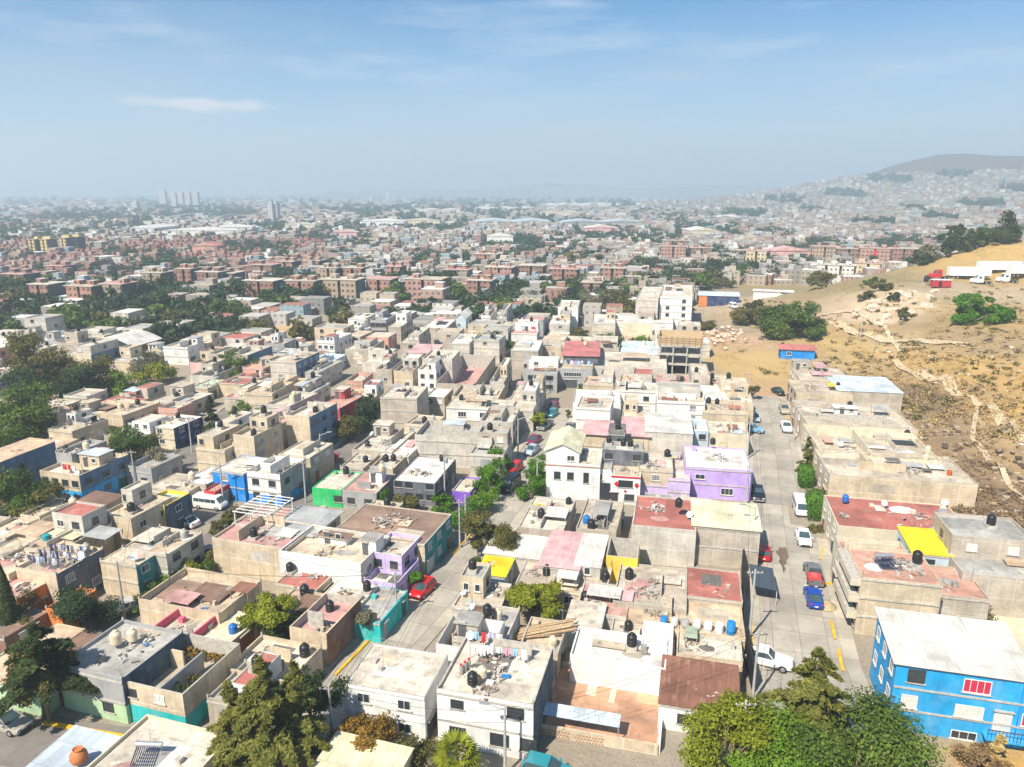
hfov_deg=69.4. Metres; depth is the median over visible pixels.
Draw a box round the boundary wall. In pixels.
[741,549,756,689]
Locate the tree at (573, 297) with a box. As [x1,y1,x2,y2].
[552,294,582,313]
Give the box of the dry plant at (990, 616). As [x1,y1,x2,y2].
[987,605,998,620]
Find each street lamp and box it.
[116,557,134,618]
[177,418,192,451]
[479,701,506,766]
[517,416,529,454]
[740,503,755,520]
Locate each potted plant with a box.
[175,681,181,692]
[182,646,193,658]
[185,673,195,683]
[187,647,197,657]
[192,674,200,680]
[205,652,213,662]
[213,654,220,660]
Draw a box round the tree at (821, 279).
[804,270,836,287]
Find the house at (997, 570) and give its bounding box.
[929,512,1023,618]
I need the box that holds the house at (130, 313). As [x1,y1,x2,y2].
[110,308,145,324]
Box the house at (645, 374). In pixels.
[620,366,652,382]
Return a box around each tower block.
[131,201,140,211]
[158,190,167,203]
[170,192,177,206]
[177,191,184,206]
[184,191,192,204]
[192,191,199,204]
[267,201,276,219]
[273,201,280,217]
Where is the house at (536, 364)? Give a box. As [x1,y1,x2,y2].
[524,356,559,392]
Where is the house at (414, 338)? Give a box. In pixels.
[400,327,430,357]
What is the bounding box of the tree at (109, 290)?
[99,287,116,300]
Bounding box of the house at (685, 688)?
[658,654,739,732]
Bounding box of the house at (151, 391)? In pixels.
[98,382,165,404]
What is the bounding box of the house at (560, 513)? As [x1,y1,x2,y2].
[518,496,576,536]
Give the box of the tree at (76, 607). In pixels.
[47,584,120,632]
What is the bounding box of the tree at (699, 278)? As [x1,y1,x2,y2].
[690,271,713,289]
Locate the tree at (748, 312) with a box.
[729,299,766,323]
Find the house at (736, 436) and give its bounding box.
[706,419,747,451]
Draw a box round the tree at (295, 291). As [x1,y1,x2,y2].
[289,287,319,295]
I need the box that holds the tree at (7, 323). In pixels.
[0,314,27,329]
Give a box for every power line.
[110,452,135,561]
[112,563,393,576]
[321,574,401,685]
[324,574,397,687]
[332,688,495,710]
[348,453,448,461]
[391,503,463,573]
[497,633,765,709]
[737,633,766,702]
[746,422,760,505]
[748,509,761,556]
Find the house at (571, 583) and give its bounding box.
[548,560,612,609]
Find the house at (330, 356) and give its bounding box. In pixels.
[319,350,346,368]
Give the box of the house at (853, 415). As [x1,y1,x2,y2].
[790,400,918,439]
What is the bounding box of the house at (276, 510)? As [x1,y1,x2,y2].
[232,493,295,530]
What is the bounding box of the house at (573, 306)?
[558,299,579,327]
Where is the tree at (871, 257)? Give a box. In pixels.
[865,255,877,260]
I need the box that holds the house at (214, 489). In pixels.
[203,473,230,501]
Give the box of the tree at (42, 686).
[0,640,79,721]
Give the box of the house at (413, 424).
[405,400,443,432]
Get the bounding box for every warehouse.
[131,223,177,230]
[161,226,241,236]
[192,241,224,251]
[211,224,261,228]
[285,222,317,227]
[333,229,359,236]
[360,218,406,225]
[406,218,440,225]
[420,208,460,212]
[473,218,550,224]
[475,206,534,210]
[487,232,512,241]
[540,210,579,215]
[545,203,656,205]
[560,218,642,227]
[582,224,618,233]
[682,226,720,233]
[698,291,739,306]
[713,214,750,217]
[768,245,810,257]
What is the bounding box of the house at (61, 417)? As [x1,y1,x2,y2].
[44,403,72,433]
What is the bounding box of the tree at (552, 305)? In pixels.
[543,302,558,317]
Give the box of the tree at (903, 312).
[897,307,914,318]
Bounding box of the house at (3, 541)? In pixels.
[0,536,6,544]
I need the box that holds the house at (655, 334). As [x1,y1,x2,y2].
[654,329,669,340]
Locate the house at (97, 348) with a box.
[66,338,119,373]
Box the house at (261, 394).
[244,371,293,409]
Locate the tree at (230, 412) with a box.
[227,405,237,415]
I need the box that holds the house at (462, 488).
[452,474,480,506]
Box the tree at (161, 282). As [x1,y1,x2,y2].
[148,277,167,292]
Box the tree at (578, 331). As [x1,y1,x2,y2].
[570,327,588,335]
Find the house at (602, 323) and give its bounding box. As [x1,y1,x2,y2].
[592,309,615,335]
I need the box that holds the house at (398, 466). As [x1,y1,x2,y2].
[370,451,408,476]
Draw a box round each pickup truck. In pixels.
[536,419,553,430]
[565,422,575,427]
[743,643,793,673]
[778,403,789,413]
[803,561,824,586]
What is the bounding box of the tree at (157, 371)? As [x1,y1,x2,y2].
[130,360,179,381]
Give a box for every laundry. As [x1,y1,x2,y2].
[36,556,40,564]
[471,643,476,651]
[474,631,478,639]
[479,645,485,655]
[482,632,485,643]
[487,645,493,654]
[488,633,494,638]
[496,633,502,638]
[496,646,501,653]
[505,647,508,655]
[513,648,517,656]
[521,649,525,660]
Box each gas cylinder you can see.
[459,663,462,675]
[463,660,466,672]
[467,658,470,669]
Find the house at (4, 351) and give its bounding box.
[0,335,18,362]
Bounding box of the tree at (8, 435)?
[0,393,59,447]
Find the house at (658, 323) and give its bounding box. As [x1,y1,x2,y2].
[638,311,672,330]
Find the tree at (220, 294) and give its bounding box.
[205,289,244,305]
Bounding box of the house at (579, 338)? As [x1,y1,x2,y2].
[563,336,591,346]
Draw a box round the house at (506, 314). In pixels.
[497,303,512,323]
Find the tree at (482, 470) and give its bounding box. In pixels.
[474,457,510,483]
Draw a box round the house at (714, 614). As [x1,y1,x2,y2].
[624,585,745,652]
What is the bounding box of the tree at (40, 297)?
[28,291,75,313]
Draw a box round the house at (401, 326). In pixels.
[388,310,412,341]
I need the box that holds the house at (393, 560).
[370,521,420,574]
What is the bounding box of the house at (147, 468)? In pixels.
[125,446,182,484]
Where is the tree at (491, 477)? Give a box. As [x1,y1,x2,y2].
[471,465,506,495]
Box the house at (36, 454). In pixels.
[0,437,56,503]
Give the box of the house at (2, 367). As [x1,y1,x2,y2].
[0,358,15,374]
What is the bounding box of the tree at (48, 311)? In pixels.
[45,305,61,313]
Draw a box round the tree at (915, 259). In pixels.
[904,249,932,265]
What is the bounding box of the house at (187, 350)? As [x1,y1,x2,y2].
[163,336,204,364]
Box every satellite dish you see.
[76,552,83,559]
[130,553,136,561]
[466,631,473,641]
[686,511,692,519]
[941,499,948,505]
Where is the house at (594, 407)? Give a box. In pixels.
[576,395,613,430]
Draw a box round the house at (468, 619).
[452,594,519,645]
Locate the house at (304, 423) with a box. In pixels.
[285,400,338,447]
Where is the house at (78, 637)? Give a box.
[0,623,97,715]
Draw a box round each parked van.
[192,491,228,511]
[498,471,520,493]
[729,302,736,308]
[792,492,808,516]
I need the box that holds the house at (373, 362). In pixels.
[362,347,396,371]
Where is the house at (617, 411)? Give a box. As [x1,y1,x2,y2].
[573,389,621,422]
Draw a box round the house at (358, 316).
[348,310,374,326]
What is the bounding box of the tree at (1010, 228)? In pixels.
[1001,223,1021,241]
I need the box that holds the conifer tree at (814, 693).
[739,646,863,766]
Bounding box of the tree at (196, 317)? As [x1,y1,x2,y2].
[185,311,210,322]
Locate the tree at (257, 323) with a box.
[233,317,275,329]
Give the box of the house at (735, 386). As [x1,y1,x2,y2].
[717,377,753,421]
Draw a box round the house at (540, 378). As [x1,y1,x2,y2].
[515,374,546,411]
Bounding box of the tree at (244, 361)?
[218,349,258,376]
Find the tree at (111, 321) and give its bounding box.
[82,316,132,327]
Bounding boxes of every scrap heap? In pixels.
[0,545,44,562]
[13,580,35,591]
[65,558,81,566]
[116,642,141,662]
[124,632,159,651]
[162,531,190,542]
[170,624,186,630]
[178,416,193,421]
[254,646,277,653]
[259,534,283,544]
[307,572,326,580]
[314,545,340,556]
[315,623,332,632]
[324,539,353,549]
[336,587,351,594]
[371,515,392,528]
[372,507,399,520]
[378,438,390,444]
[380,545,397,551]
[393,513,417,524]
[410,467,427,475]
[415,470,433,476]
[463,658,510,688]
[472,682,498,700]
[485,585,500,594]
[486,654,517,683]
[525,568,540,576]
[588,598,601,602]
[591,515,614,524]
[615,467,629,470]
[624,586,656,598]
[636,587,658,598]
[643,462,660,468]
[646,604,669,617]
[647,503,665,513]
[647,577,665,588]
[653,611,680,619]
[685,638,707,653]
[701,583,726,597]
[710,404,723,410]
[837,512,850,519]
[878,557,912,567]
[883,512,921,526]
[891,564,926,578]
[893,557,909,564]
[897,469,917,477]
[906,467,919,473]
[910,513,931,520]
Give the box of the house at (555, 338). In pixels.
[543,336,566,341]
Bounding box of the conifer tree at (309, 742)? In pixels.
[270,659,331,766]
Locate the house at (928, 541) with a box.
[896,526,954,565]
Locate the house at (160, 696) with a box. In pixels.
[126,632,241,725]
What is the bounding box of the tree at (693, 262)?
[682,259,702,267]
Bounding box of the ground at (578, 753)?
[0,153,1023,766]
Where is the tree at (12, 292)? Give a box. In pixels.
[0,286,28,298]
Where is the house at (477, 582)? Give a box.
[452,562,511,614]
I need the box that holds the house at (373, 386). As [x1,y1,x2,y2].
[351,379,383,410]
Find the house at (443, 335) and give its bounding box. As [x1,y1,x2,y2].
[434,328,463,347]
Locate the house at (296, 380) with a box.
[262,375,307,390]
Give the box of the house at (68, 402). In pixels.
[49,397,80,408]
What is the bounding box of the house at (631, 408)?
[622,394,649,417]
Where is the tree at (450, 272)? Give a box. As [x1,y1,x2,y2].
[432,270,454,276]
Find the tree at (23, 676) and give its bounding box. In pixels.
[0,620,100,722]
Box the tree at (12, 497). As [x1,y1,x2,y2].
[0,466,53,515]
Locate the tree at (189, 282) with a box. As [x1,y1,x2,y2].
[174,280,194,287]
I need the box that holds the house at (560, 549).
[537,529,582,578]
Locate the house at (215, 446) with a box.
[196,419,242,470]
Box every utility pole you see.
[126,450,136,481]
[214,463,224,496]
[302,460,306,502]
[319,684,338,734]
[388,572,402,602]
[438,452,448,493]
[453,500,464,547]
[465,494,466,541]
[735,700,756,758]
[745,420,753,454]
[745,465,749,502]
[747,569,762,638]
[749,630,767,699]
[793,405,801,439]
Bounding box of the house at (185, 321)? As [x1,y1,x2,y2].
[159,319,195,326]
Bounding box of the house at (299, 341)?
[294,337,314,350]
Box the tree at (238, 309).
[230,303,252,317]
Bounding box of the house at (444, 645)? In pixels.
[436,614,504,666]
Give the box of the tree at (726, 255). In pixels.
[717,253,741,265]
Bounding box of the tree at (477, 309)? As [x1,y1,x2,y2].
[461,301,484,320]
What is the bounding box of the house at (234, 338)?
[220,333,258,346]
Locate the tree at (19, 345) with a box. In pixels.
[1,330,53,377]
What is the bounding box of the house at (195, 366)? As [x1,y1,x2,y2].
[190,346,224,373]
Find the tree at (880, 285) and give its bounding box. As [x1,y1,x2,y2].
[868,278,893,290]
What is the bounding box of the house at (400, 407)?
[380,384,428,429]
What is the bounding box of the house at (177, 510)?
[156,487,192,528]
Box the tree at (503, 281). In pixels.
[496,278,507,290]
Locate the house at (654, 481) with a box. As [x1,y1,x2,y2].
[638,453,672,495]
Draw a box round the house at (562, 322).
[549,308,572,333]
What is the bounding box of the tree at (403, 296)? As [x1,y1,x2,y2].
[381,280,412,300]
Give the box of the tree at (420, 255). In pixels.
[410,249,424,257]
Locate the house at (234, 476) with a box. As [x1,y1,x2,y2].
[212,455,267,501]
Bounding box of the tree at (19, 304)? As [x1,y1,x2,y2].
[2,299,29,314]
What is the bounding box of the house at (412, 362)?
[394,353,423,385]
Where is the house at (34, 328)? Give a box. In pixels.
[6,325,44,341]
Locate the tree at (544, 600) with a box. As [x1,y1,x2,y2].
[502,580,563,619]
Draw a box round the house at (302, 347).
[271,343,314,357]
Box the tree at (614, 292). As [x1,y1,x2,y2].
[592,288,625,303]
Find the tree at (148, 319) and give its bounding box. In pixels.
[130,314,157,325]
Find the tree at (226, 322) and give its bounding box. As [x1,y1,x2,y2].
[210,312,238,326]
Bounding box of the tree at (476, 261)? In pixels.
[466,258,480,267]
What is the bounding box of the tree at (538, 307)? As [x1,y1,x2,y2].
[513,299,557,316]
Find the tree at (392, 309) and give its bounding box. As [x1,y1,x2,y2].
[385,306,403,313]
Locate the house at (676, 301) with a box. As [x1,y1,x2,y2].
[659,283,691,329]
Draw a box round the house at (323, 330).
[314,323,353,347]
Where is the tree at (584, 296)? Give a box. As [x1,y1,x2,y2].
[577,291,609,309]
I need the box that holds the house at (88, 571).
[15,535,104,604]
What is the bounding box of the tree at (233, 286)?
[215,278,251,297]
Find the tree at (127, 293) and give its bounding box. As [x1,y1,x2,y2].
[113,290,148,307]
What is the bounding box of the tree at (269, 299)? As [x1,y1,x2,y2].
[265,295,290,302]
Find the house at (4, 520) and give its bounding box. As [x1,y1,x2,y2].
[0,515,11,526]
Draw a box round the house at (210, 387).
[195,371,222,398]
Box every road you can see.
[0,710,129,766]
[40,497,457,561]
[83,525,226,635]
[175,408,239,473]
[273,407,572,740]
[284,385,417,508]
[751,395,868,739]
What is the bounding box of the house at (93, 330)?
[80,326,116,337]
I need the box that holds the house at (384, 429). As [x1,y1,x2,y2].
[352,420,415,455]
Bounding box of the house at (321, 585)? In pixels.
[275,568,332,597]
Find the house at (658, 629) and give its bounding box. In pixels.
[640,620,674,654]
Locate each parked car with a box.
[0,707,32,736]
[113,595,138,617]
[184,514,200,528]
[204,544,212,558]
[409,575,436,599]
[505,459,522,472]
[519,750,571,766]
[523,443,540,455]
[526,434,541,444]
[545,407,558,417]
[547,400,559,409]
[747,423,764,433]
[751,484,764,501]
[753,412,760,421]
[758,544,771,561]
[771,387,785,395]
[780,420,792,432]
[794,527,812,546]
[803,585,823,609]
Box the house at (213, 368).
[190,358,238,384]
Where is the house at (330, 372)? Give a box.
[303,358,342,383]
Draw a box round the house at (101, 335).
[92,333,113,337]
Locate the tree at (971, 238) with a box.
[964,227,989,248]
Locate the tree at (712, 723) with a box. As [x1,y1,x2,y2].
[677,688,782,766]
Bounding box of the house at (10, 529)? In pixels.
[0,517,32,541]
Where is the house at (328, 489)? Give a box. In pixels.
[312,470,361,507]
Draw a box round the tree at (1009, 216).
[989,210,1023,242]
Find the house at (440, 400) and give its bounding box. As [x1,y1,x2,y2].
[428,388,452,418]
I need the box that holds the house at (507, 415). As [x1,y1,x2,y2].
[480,403,519,447]
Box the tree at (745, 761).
[722,731,777,766]
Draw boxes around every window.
[61,479,69,486]
[65,571,76,584]
[71,481,78,487]
[85,477,93,485]
[92,574,102,587]
[98,430,103,436]
[102,469,109,477]
[102,701,115,714]
[104,482,112,491]
[119,462,125,470]
[127,688,137,699]
[139,518,146,529]
[141,562,150,574]
[153,694,165,706]
[159,439,165,444]
[172,467,178,473]
[173,550,181,562]
[175,503,182,512]
[191,539,199,551]
[193,555,199,563]
[221,474,228,481]
[251,478,259,485]
[253,491,259,498]
[259,437,264,444]
[260,449,265,456]
[268,480,276,487]
[285,476,290,485]
[299,481,303,489]
[314,456,319,464]
[331,520,337,527]
[333,495,345,503]
[347,497,355,504]
[356,692,370,705]
[364,499,371,503]
[366,562,372,574]
[374,558,382,567]
[389,561,398,570]
[394,481,402,487]
[396,699,411,712]
[397,722,411,735]
[404,482,412,488]
[404,555,410,567]
[409,427,414,432]
[416,493,423,500]
[425,483,433,490]
[425,494,433,501]
[428,540,432,551]
[437,530,441,540]
[437,545,442,556]
[446,520,450,530]
[449,699,464,711]
[449,726,465,733]
[458,411,466,417]
[488,732,509,749]
[506,706,524,722]
[515,618,518,632]
[519,738,536,752]
[546,376,553,380]
[546,385,552,389]
[554,471,560,479]
[563,372,580,376]
[563,595,573,604]
[566,472,573,480]
[582,473,588,483]
[583,567,590,575]
[604,453,612,459]
[617,480,632,488]
[624,494,634,501]
[632,455,640,461]
[651,474,659,481]
[675,713,685,725]
[690,405,695,410]
[694,474,704,479]
[698,434,705,439]
[720,488,732,495]
[872,649,877,666]
[875,625,880,643]
[878,665,883,683]
[881,640,886,659]
[884,682,889,697]
[887,657,893,676]
[899,694,917,710]
[905,669,926,685]
[925,559,934,564]
[948,729,977,742]
[952,704,984,721]
[961,678,992,696]
[1019,713,1023,727]
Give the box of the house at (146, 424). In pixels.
[104,411,167,454]
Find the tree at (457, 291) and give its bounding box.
[450,282,469,299]
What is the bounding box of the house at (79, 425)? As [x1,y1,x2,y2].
[48,408,108,441]
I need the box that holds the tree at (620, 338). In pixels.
[603,331,632,347]
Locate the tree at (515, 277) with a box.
[506,275,525,281]
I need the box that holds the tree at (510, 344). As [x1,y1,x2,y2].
[471,330,514,349]
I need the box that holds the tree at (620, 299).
[608,292,635,312]
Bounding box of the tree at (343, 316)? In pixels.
[328,305,353,323]
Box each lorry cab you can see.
[928,269,949,278]
[969,274,992,284]
[995,273,1018,282]
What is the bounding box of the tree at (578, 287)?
[556,279,586,293]
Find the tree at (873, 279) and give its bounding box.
[862,276,878,283]
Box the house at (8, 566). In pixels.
[0,537,45,580]
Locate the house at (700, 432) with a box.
[691,417,708,445]
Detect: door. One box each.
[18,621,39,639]
[28,595,48,609]
[58,690,63,705]
[117,474,127,489]
[125,417,134,426]
[143,577,151,591]
[158,473,163,480]
[177,516,183,528]
[180,436,185,446]
[210,389,216,398]
[224,489,228,501]
[239,628,254,652]
[286,489,290,501]
[315,468,319,480]
[322,581,332,592]
[325,394,330,401]
[331,433,337,444]
[332,373,336,382]
[383,618,388,639]
[401,597,406,616]
[426,552,434,574]
[427,704,436,738]
[436,486,442,502]
[447,534,450,550]
[508,570,512,583]
[561,638,566,668]
[572,509,576,528]
[621,512,624,531]
[672,640,674,654]
[830,537,833,553]
[832,567,837,583]
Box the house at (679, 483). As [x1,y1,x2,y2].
[667,459,690,497]
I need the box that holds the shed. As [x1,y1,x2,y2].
[753,289,793,299]
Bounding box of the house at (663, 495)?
[645,489,672,497]
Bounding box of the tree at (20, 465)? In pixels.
[17,461,31,496]
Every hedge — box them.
[797,463,815,487]
[804,487,826,521]
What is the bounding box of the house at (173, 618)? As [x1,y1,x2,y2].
[154,606,215,635]
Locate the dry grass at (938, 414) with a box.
[693,239,1023,442]
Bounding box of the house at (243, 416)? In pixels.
[215,411,252,429]
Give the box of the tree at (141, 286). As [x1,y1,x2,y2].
[137,282,157,295]
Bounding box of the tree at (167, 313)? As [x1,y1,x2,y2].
[161,308,188,320]
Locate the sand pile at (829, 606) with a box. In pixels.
[820,600,836,611]
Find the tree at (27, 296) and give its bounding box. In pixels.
[18,290,35,298]
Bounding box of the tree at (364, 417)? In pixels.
[346,400,379,430]
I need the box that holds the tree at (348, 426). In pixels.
[335,415,362,439]
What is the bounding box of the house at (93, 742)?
[26,725,120,766]
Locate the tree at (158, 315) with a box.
[155,311,184,320]
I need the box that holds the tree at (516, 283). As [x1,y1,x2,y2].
[505,279,527,287]
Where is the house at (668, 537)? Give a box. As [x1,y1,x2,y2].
[631,495,695,566]
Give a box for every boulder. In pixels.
[866,303,879,311]
[870,299,884,304]
[877,320,887,325]
[881,313,891,319]
[883,307,892,310]
[901,293,912,298]
[907,309,917,315]
[919,302,929,308]
[921,303,933,309]
[928,289,938,292]
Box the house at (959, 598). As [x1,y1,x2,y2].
[929,556,989,619]
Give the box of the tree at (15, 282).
[0,277,22,291]
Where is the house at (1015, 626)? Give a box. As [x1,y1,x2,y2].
[993,616,1023,652]
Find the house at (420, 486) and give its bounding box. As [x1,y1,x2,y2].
[393,456,455,505]
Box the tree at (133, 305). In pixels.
[107,299,148,315]
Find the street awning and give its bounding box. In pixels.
[748,564,777,604]
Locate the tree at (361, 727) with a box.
[326,710,397,752]
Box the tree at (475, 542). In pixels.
[468,535,483,555]
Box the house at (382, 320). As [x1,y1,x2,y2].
[370,309,395,331]
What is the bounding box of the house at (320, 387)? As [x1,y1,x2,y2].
[296,375,330,401]
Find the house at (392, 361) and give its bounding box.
[376,352,404,384]
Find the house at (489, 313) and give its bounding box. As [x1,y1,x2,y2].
[481,303,496,319]
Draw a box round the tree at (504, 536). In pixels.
[459,509,520,551]
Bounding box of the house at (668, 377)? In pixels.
[655,373,688,382]
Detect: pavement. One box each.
[170,404,224,453]
[192,463,197,472]
[270,407,545,727]
[279,437,345,506]
[412,411,573,650]
[744,431,773,714]
[785,397,874,740]
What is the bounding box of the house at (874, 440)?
[801,421,942,462]
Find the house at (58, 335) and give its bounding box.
[44,329,66,341]
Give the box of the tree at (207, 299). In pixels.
[186,295,214,311]
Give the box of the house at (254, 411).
[250,409,271,414]
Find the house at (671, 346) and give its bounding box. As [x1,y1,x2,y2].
[657,342,682,356]
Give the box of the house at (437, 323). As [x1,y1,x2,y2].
[424,317,455,342]
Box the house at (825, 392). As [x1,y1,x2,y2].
[786,379,852,404]
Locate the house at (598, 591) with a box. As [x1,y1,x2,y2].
[578,575,633,629]
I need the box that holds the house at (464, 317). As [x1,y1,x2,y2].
[455,306,472,328]
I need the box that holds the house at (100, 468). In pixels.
[39,447,129,499]
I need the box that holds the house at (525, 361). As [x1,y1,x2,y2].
[521,356,530,380]
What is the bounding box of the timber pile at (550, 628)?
[515,617,576,639]
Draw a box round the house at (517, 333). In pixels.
[511,319,539,348]
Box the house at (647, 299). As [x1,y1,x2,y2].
[635,286,661,319]
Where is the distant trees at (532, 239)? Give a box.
[0,168,1023,305]
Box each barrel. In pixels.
[41,533,50,540]
[660,615,666,622]
[671,616,677,628]
[682,618,689,629]
[693,619,700,630]
[704,620,712,632]
[715,621,723,633]
[726,620,735,635]
[937,508,948,512]
[946,470,952,475]
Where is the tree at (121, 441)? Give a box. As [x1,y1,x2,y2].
[105,424,162,459]
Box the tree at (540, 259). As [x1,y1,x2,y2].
[534,255,554,262]
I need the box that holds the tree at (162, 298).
[147,292,170,314]
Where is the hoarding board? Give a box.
[599,483,610,498]
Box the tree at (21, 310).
[0,296,36,314]
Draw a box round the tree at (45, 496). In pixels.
[6,481,69,518]
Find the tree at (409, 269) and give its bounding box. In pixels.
[402,267,421,275]
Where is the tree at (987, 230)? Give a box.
[972,224,1009,244]
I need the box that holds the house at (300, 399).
[266,391,317,411]
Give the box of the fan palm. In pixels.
[431,728,483,766]
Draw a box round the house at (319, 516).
[267,505,343,537]
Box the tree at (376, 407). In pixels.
[360,392,380,415]
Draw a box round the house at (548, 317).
[527,312,550,334]
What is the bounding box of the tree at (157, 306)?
[146,302,169,313]
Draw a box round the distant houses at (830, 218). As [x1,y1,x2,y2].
[0,166,1023,329]
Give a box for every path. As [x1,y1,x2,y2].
[820,309,901,350]
[823,319,969,346]
[892,358,1023,442]
[970,402,1023,496]
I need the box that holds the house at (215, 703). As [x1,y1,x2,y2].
[206,651,285,724]
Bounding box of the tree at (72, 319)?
[51,303,92,328]
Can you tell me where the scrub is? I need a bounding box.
[738,283,1023,418]
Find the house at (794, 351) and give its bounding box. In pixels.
[778,344,816,359]
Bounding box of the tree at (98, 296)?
[81,292,104,300]
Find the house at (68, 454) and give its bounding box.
[55,432,106,465]
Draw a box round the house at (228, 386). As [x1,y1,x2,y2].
[218,372,270,395]
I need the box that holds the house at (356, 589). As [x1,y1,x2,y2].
[325,579,377,606]
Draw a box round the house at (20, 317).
[5,314,38,327]
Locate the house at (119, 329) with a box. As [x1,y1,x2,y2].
[116,327,124,332]
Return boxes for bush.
[13,587,41,624]
[126,591,145,616]
[133,584,158,610]
[147,580,163,589]
[157,570,179,583]
[175,557,201,571]
[192,557,217,571]
[199,546,213,565]
[209,516,228,534]
[221,504,243,525]
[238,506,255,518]
[259,611,301,639]
[334,451,341,463]
[377,488,393,501]
[389,731,440,766]
[392,492,419,508]
[418,743,453,766]
[430,493,454,512]
[473,556,482,561]
[514,475,546,499]
[521,465,545,489]
[527,453,545,477]
[807,523,824,533]
[949,293,1016,324]
[949,740,1006,766]
[985,732,1014,766]
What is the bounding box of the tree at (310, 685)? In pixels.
[299,664,349,717]
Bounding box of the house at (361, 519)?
[337,503,452,574]
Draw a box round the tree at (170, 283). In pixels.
[166,279,183,289]
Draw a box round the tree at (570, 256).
[563,250,581,262]
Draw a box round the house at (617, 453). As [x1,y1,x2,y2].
[602,436,643,466]
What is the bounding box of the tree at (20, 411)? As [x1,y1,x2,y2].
[0,379,59,439]
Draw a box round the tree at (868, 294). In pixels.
[857,290,875,299]
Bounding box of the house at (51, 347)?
[34,344,57,363]
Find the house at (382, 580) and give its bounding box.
[364,552,418,592]
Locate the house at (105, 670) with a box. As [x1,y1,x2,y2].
[62,617,185,723]
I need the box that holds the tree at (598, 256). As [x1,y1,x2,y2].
[593,254,603,259]
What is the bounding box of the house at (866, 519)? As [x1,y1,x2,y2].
[821,495,953,553]
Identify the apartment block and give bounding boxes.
[0,268,40,280]
[26,278,67,303]
[28,236,41,250]
[40,236,57,251]
[43,261,77,271]
[58,235,75,247]
[63,279,101,297]
[71,234,85,248]
[97,278,138,306]
[139,267,175,282]
[174,263,202,282]
[194,266,228,280]
[224,268,245,279]
[242,274,286,297]
[250,260,282,272]
[276,257,301,268]
[283,274,321,294]
[302,256,327,264]
[318,263,344,277]
[320,273,366,302]
[341,263,370,276]
[365,276,399,290]
[383,261,407,275]
[402,273,448,299]
[442,264,473,275]
[465,274,497,294]
[474,250,500,260]
[485,262,516,274]
[491,244,513,252]
[517,263,546,275]
[548,264,580,279]
[581,277,603,292]
[600,263,625,278]
[660,243,686,258]
[663,237,690,244]
[690,244,712,256]
[745,247,769,263]
[811,243,840,257]
[812,260,856,274]
[836,245,858,260]
[855,259,881,274]
[858,244,892,262]
[891,245,919,260]
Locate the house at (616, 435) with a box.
[608,421,625,440]
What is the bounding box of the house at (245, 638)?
[183,610,258,652]
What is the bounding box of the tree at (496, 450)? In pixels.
[486,446,511,467]
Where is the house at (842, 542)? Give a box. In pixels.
[830,535,907,583]
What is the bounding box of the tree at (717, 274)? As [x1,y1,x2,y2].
[706,267,737,287]
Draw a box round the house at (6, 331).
[0,329,20,334]
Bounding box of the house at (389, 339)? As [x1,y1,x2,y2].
[366,332,396,347]
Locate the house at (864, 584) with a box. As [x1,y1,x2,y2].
[833,539,943,634]
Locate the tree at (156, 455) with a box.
[142,446,185,466]
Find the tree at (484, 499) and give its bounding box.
[462,489,497,511]
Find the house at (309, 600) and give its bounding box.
[259,577,334,635]
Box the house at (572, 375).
[557,341,599,387]
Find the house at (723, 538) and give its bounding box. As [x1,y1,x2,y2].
[691,498,762,567]
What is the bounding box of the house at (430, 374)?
[418,354,444,390]
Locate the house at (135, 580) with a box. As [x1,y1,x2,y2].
[99,525,167,596]
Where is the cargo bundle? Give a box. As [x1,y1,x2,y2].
[807,572,821,580]
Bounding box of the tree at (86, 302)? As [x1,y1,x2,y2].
[79,294,116,311]
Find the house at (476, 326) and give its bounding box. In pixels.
[468,319,500,333]
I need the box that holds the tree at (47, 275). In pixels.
[38,273,52,277]
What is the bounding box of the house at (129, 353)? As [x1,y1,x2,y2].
[108,344,160,372]
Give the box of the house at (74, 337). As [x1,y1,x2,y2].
[56,329,99,360]
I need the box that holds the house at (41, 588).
[9,556,52,609]
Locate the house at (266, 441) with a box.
[233,411,283,457]
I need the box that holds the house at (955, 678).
[869,606,1023,748]
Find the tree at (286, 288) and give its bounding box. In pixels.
[273,283,294,296]
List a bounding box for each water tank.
[62,496,69,503]
[68,497,76,503]
[73,404,78,411]
[82,441,89,449]
[82,542,90,552]
[90,414,96,420]
[109,629,124,646]
[116,402,122,408]
[125,628,137,643]
[126,502,135,511]
[135,399,140,404]
[180,528,187,538]
[188,471,194,479]
[217,420,222,426]
[228,623,239,634]
[231,408,236,414]
[249,526,257,536]
[251,428,256,435]
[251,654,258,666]
[260,405,268,413]
[286,561,295,571]
[297,642,309,657]
[300,583,308,596]
[311,406,317,412]
[323,599,333,612]
[343,466,350,474]
[362,580,370,591]
[363,455,368,462]
[364,440,369,446]
[379,463,384,472]
[383,454,388,461]
[384,497,390,505]
[390,454,395,461]
[422,416,426,422]
[466,670,477,685]
[469,558,476,569]
[477,665,486,678]
[483,603,493,615]
[487,422,492,429]
[493,608,504,619]
[538,508,546,518]
[542,564,549,575]
[547,635,556,646]
[566,497,571,504]
[581,590,588,600]
[583,514,589,523]
[587,518,596,528]
[601,570,609,582]
[605,436,611,442]
[615,422,620,429]
[621,439,625,446]
[622,620,632,631]
[625,567,633,579]
[627,632,636,647]
[628,439,632,446]
[664,449,670,456]
[675,497,682,507]
[706,397,710,403]
[710,438,715,444]
[726,372,730,378]
[841,494,848,501]
[912,550,922,561]
[923,454,928,459]
[924,275,928,281]
[924,445,930,452]
[931,460,938,464]
[986,513,996,525]
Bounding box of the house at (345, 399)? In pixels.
[328,386,361,427]
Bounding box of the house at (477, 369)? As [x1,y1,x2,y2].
[436,354,494,393]
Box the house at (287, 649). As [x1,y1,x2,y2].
[227,628,322,689]
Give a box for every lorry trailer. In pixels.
[946,267,991,278]
[976,261,1022,270]
[1006,264,1023,276]
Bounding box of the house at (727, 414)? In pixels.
[702,401,748,429]

